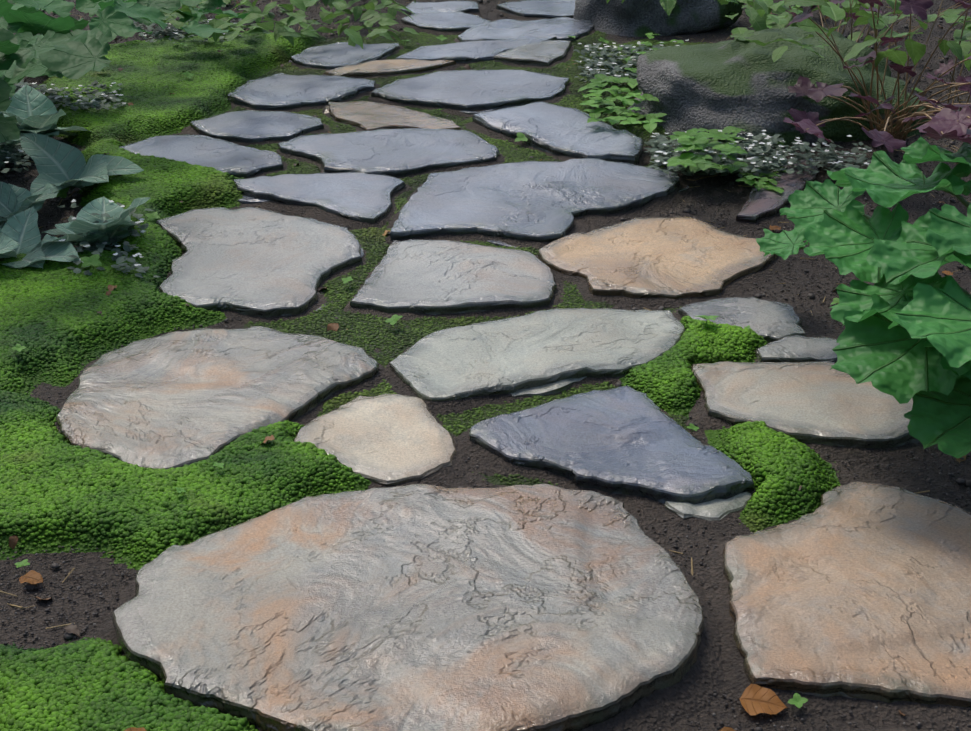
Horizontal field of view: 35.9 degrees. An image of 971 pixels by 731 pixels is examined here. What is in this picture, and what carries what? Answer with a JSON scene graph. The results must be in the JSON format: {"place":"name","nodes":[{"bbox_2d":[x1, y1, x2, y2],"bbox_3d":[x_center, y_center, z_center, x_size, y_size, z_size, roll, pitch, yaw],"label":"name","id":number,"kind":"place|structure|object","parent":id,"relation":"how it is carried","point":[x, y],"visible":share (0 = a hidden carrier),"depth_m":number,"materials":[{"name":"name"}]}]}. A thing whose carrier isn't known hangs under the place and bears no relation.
{"place":"outdoors","nodes":[
{"label":"outdoors","id":0,"kind":"place"},
{"bbox_2d":[0,0,970,730],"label":"soil","id":1,"kind":"structure","parent":0,"point":[646,520],"depth_m":2.71,"materials":[{"name":"brown soil"}]},
{"bbox_2d":[0,85,149,267],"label":"sage plant","id":2,"kind":"object","parent":1,"relation":"on","point":[58,164],"visible":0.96,"depth_m":3.83,"materials":[{"name":"green plant"}]},
{"bbox_2d":[0,0,249,142],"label":"dark leaf plant","id":3,"kind":"object","parent":1,"relation":"on","point":[39,43],"visible":0.98,"depth_m":3.70,"materials":[{"name":"green plant"}]},
{"bbox_2d":[120,134,288,178],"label":"flag","id":4,"kind":"object","parent":1,"relation":"on","point":[237,160],"visible":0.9,"depth_m":4.25,"materials":[{"name":"stone"}]},
{"bbox_2d":[55,326,384,468],"bbox_3d":[-0.513,0.070,2.897,0.685,0.072,0.723,-1,25,-2],"label":"flag","id":5,"kind":"object","parent":1,"relation":"on","point":[175,399],"visible":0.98,"depth_m":2.89,"materials":[{"name":"grey stone"}]},
{"bbox_2d":[180,110,330,145],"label":"flag","id":6,"kind":"object","parent":1,"relation":"on","point":[247,127],"visible":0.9,"depth_m":4.52,"materials":[{"name":"stone"}]},
{"bbox_2d":[156,207,366,324],"bbox_3d":[-0.558,-0.245,3.561,0.610,0.072,0.758,-1,25,-2],"label":"flag","id":7,"kind":"object","parent":1,"relation":"on","point":[245,265],"visible":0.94,"depth_m":3.50,"materials":[{"name":"grey stone"}]},
{"bbox_2d":[227,73,380,111],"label":"flag","id":8,"kind":"object","parent":1,"relation":"on","point":[286,92],"visible":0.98,"depth_m":4.87,"materials":[{"name":"stone"}]},
{"bbox_2d":[233,172,412,229],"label":"flag","id":9,"kind":"object","parent":1,"relation":"on","point":[355,200],"visible":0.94,"depth_m":3.95,"materials":[{"name":"stone"}]},
{"bbox_2d":[288,42,403,70],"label":"flag","id":10,"kind":"object","parent":1,"relation":"on","point":[331,56],"visible":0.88,"depth_m":5.33,"materials":[{"name":"grey stone"}]},
{"bbox_2d":[294,394,469,489],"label":"flag","id":11,"kind":"object","parent":1,"relation":"on","point":[387,440],"visible":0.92,"depth_m":2.72,"materials":[{"name":"stone"}]},
{"bbox_2d":[276,128,505,178],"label":"flag","id":12,"kind":"object","parent":1,"relation":"on","point":[405,152],"visible":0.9,"depth_m":4.28,"materials":[{"name":"grey stone"}]},
{"bbox_2d":[323,59,459,78],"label":"flag","id":13,"kind":"object","parent":1,"relation":"on","point":[383,68],"visible":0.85,"depth_m":5.17,"materials":[{"name":"beige stone"}]},
{"bbox_2d":[322,101,463,131],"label":"flag","id":14,"kind":"object","parent":1,"relation":"on","point":[364,115],"visible":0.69,"depth_m":4.63,"materials":[{"name":"stone"}]},
{"bbox_2d":[89,484,723,730],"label":"flag","id":15,"kind":"object","parent":1,"relation":"on","point":[426,607],"visible":1,"depth_m":2.17,"materials":[{"name":"grey stone"}]},
{"bbox_2d":[0,32,840,730],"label":"moss bed","id":16,"kind":"object","parent":1,"relation":"on","point":[56,488],"visible":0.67,"depth_m":2.71,"materials":[{"name":"green plant"}]},
{"bbox_2d":[0,19,871,277],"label":"flowering ground cover","id":17,"kind":"object","parent":1,"relation":"on","point":[757,148],"visible":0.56,"depth_m":4.18,"materials":[{"name":"plant"}]},
{"bbox_2d":[397,1,487,15],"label":"flag","id":18,"kind":"object","parent":1,"relation":"on","point":[472,7],"visible":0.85,"depth_m":6.05,"materials":[{"name":"grey stone"}]},
{"bbox_2d":[395,11,490,35],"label":"flag","id":19,"kind":"object","parent":1,"relation":"on","point":[445,23],"visible":0.67,"depth_m":5.79,"materials":[{"name":"grey stone"}]},
{"bbox_2d":[344,240,564,319],"bbox_3d":[-0.070,-0.197,3.466,0.546,0.067,0.516,-1,25,-2],"label":"flag","id":20,"kind":"object","parent":1,"relation":"on","point":[415,279],"visible":0.94,"depth_m":3.39,"materials":[{"name":"grey stone"}]},
{"bbox_2d":[229,30,706,485],"bbox_3d":[0.054,-0.548,4.207,1.720,0.010,3.620,-1,25,-2],"label":"moss film","id":21,"kind":"object","parent":1,"relation":"on","point":[364,331],"visible":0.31,"depth_m":3.45,"materials":[{"name":"green plant"}]},
{"bbox_2d":[367,69,573,116],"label":"flag","id":22,"kind":"object","parent":1,"relation":"on","point":[463,93],"visible":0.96,"depth_m":4.87,"materials":[{"name":"grey stone"}]},
{"bbox_2d":[396,36,556,66],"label":"flag","id":23,"kind":"object","parent":1,"relation":"on","point":[460,54],"visible":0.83,"depth_m":5.38,"materials":[{"name":"stone"}]},
{"bbox_2d":[19,225,952,730],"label":"fallen leaves","id":24,"kind":"object","parent":1,"relation":"on","point":[755,699],"visible":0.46,"depth_m":2.06,"materials":[{"name":"brown plant"}]},
{"bbox_2d":[454,17,594,41],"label":"flag","id":25,"kind":"object","parent":1,"relation":"on","point":[560,28],"visible":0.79,"depth_m":5.68,"materials":[{"name":"grey stone"}]},
{"bbox_2d":[490,0,575,20],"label":"flag","id":26,"kind":"object","parent":1,"relation":"on","point":[523,10],"visible":0.42,"depth_m":6.03,"materials":[{"name":"grey stone"}]},
{"bbox_2d":[493,40,574,68],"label":"flag","id":27,"kind":"object","parent":1,"relation":"on","point":[547,54],"visible":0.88,"depth_m":5.32,"materials":[{"name":"grey stone"}]},
{"bbox_2d":[384,308,684,414],"bbox_3d":[0.115,-0.014,3.078,0.713,0.070,0.519,-1,25,-2],"label":"flag","id":28,"kind":"object","parent":1,"relation":"on","point":[456,370],"visible":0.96,"depth_m":3.04,"materials":[{"name":"grey stone"}]},
{"bbox_2d":[384,158,691,248],"bbox_3d":[0.144,-0.422,3.929,0.871,0.077,0.705,-1,25,-2],"label":"flag","id":29,"kind":"object","parent":1,"relation":"on","point":[536,204],"visible":0.9,"depth_m":3.88,"materials":[{"name":"grey stone"}]},
{"bbox_2d":[464,102,651,165],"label":"flag","id":30,"kind":"object","parent":1,"relation":"on","point":[561,133],"visible":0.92,"depth_m":4.43,"materials":[{"name":"stone"}]},
{"bbox_2d":[160,0,970,70],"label":"leafy plants","id":31,"kind":"object","parent":1,"relation":"on","point":[758,12],"visible":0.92,"depth_m":4.79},
{"bbox_2d":[456,386,755,512],"bbox_3d":[0.216,0.151,2.724,0.578,0.076,0.520,-1,25,-2],"label":"flag","id":32,"kind":"object","parent":1,"relation":"on","point":[624,444],"visible":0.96,"depth_m":2.66,"materials":[{"name":"stone"}]},
{"bbox_2d":[573,0,743,36],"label":"boulder","id":33,"kind":"object","parent":1,"relation":"on","point":[635,18],"visible":0.83,"depth_m":5.68,"materials":[{"name":"grey stone"}]},
{"bbox_2d":[535,217,793,308],"bbox_3d":[0.420,-0.249,3.579,0.676,0.064,0.614,-1,25,-2],"label":"flag","id":34,"kind":"object","parent":1,"relation":"on","point":[658,262],"visible":0.9,"depth_m":3.51,"materials":[{"name":"beige stone"}]},
{"bbox_2d":[578,1,802,192],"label":"leafy plant","id":35,"kind":"object","parent":1,"relation":"on","point":[699,140],"visible":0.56,"depth_m":4.27,"materials":[{"name":"green plant"}]},
{"bbox_2d":[658,492,750,528],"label":"flag","id":36,"kind":"object","parent":1,"relation":"on","point":[715,512],"visible":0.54,"depth_m":2.52,"materials":[{"name":"grey stone"}]},
{"bbox_2d":[672,297,816,342],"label":"flag","id":37,"kind":"object","parent":1,"relation":"on","point":[769,321],"visible":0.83,"depth_m":3.24,"materials":[{"name":"stone"}]},
{"bbox_2d":[627,27,928,148],"bbox_3d":[0.913,-0.887,4.677,0.952,0.298,0.731,-1,25,-2],"label":"boulder","id":38,"kind":"object","parent":1,"relation":"on","point":[737,83],"visible":0.71,"depth_m":4.48,"materials":[{"name":"grey stone"}]},
{"bbox_2d":[726,158,830,230],"bbox_3d":[0.795,-0.463,4.022,0.217,0.070,0.651,13,28,25],"label":"stone","id":39,"kind":"object","parent":1,"relation":"on","point":[760,208],"visible":0.6,"depth_m":3.90,"materials":[{"name":"stone"}]},
{"bbox_2d":[754,335,839,362],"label":"flag","id":40,"kind":"object","parent":1,"relation":"on","point":[797,348],"visible":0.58,"depth_m":3.07,"materials":[{"name":"grey stone"}]},
{"bbox_2d":[688,361,937,462],"bbox_3d":[0.646,0.082,2.877,0.556,0.068,0.453,-1,25,-2],"label":"flag","id":41,"kind":"object","parent":1,"relation":"on","point":[817,407],"visible":0.75,"depth_m":2.83,"materials":[{"name":"stone"}]},
{"bbox_2d":[705,481,970,730],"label":"flag","id":42,"kind":"object","parent":1,"relation":"on","point":[844,598],"visible":1,"depth_m":2.22,"materials":[{"name":"beige stone"}]},
{"bbox_2d":[756,136,970,458],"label":"leaf plant","id":43,"kind":"object","parent":1,"relation":"on","point":[904,337],"depth_m":2.53,"materials":[{"name":"green plant"}]},
{"bbox_2d":[784,0,970,152],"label":"heuchera plant","id":44,"kind":"object","parent":1,"relation":"on","point":[948,122],"depth_m":3.89,"materials":[{"name":"purple plant"}]},
{"bbox_2d":[836,725,925,730],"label":"flag","id":45,"kind":"object","parent":1,"relation":"on","point":[871,728],"visible":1,"depth_m":2.02,"materials":[{"name":"grey stone"}]}
]}

